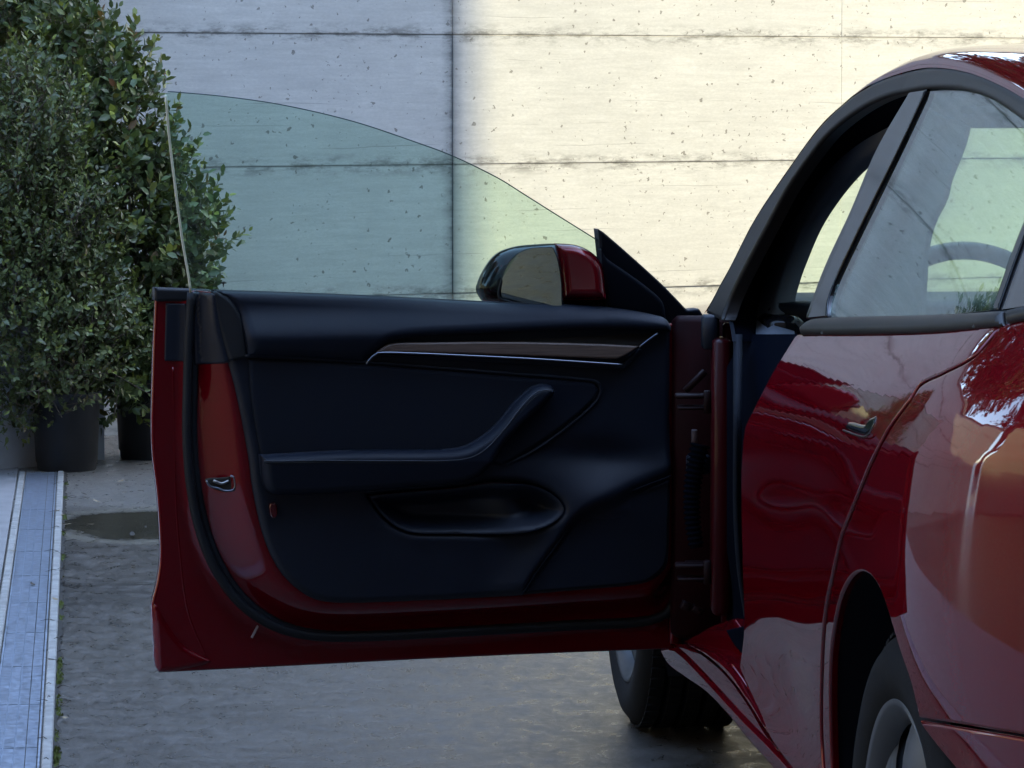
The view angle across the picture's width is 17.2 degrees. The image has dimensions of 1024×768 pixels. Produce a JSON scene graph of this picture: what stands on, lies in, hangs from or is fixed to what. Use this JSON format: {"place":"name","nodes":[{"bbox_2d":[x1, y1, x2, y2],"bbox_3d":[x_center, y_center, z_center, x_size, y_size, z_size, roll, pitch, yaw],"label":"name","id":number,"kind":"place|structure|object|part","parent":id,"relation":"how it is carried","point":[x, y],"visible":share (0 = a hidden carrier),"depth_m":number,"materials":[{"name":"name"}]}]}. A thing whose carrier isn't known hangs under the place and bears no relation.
{"place":"outdoors","nodes":[
{"label":"outdoors","id":0,"kind":"place"},
{"bbox_2d":[0,467,17,580],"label":"pavement","id":1,"kind":"structure","parent":0,"point":[8,478],"depth_m":11.22,"materials":[{"name":"grey concrete"}]},
{"bbox_2d":[0,435,772,767],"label":"ground","id":2,"kind":"structure","parent":0,"point":[538,711],"depth_m":7.61,"materials":[{"name":"concrete"}]},
{"bbox_2d":[0,471,63,767],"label":"drain channel","id":3,"kind":"object","parent":2,"relation":"on","point":[16,669],"visible":1,"depth_m":8.71,"materials":[{"name":"concrete"}]},
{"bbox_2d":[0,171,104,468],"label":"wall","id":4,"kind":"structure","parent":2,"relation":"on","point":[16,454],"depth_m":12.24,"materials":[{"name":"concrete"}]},
{"bbox_2d":[0,0,104,171],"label":"potted shrub","id":5,"kind":"object","parent":2,"relation":"on","point":[6,13],"visible":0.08,"depth_m":12.77,"materials":[{"name":"green plant"}]},
{"bbox_2d":[38,481,79,767],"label":"weed straws","id":6,"kind":"object","parent":2,"relation":"on","point":[63,606],"visible":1,"depth_m":9.64,"materials":[{"name":"green plant"}]},
{"bbox_2d":[52,472,67,767],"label":"grime joint","id":7,"kind":"object","parent":2,"relation":"on","point":[60,633],"visible":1,"depth_m":8.88,"materials":[{"name":"black"}]},
{"bbox_2d":[53,481,68,765],"bbox_3d":[-1.110,0.643,8.347,0.021,0.009,6.935,-1,5,-7],"label":"moss","id":8,"kind":"object","parent":2,"relation":"on","point":[57,754],"visible":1,"depth_m":7.84,"materials":[{"name":"green plant"}]},
{"bbox_2d":[0,13,153,471],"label":"potted shrub","id":9,"kind":"object","parent":2,"relation":"on","point":[65,412],"visible":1,"depth_m":12.02,"materials":[{"name":"green plant"}]},
{"bbox_2d":[80,582,154,583],"bbox_3d":[1.377,0.530,9.671,5.290,0.001,0.019,-1,5,-6],"label":"slab joint","id":10,"kind":"object","parent":2,"relation":"on","point":[104,583],"visible":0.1,"depth_m":9.41,"materials":[{"name":"black concrete"}]},
{"bbox_2d":[0,0,252,460],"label":"potted shrub","id":11,"kind":"object","parent":2,"relation":"on","point":[143,164],"visible":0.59,"depth_m":12.40,"materials":[{"name":"green plant"}]},
{"bbox_2d":[0,0,1023,435],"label":"concrete wall","id":12,"kind":"structure","parent":2,"relation":"on","point":[662,142],"depth_m":14.05,"materials":[{"name":"beige concrete"}]},
{"bbox_2d":[150,44,1023,767],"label":"car","id":13,"kind":"object","parent":2,"relation":"on","point":[768,508],"visible":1,"depth_m":6.43,"materials":[{"name":"red paint"}]},
{"bbox_3d":[-0.136,-0.007,6.535,1.116,1.111,0.300,-1,5,-15],"label":"front door","id":14,"kind":"part","parent":13,"relation":"part of","materials":[{"name":"red paint"}]},
{"bbox_3d":[0.564,0.110,5.033,0.293,1.092,1.616,-1,5,-6],"label":"rear door","id":15,"kind":"part","parent":13,"relation":"part of","materials":[{"name":"red paint"}]}
]}

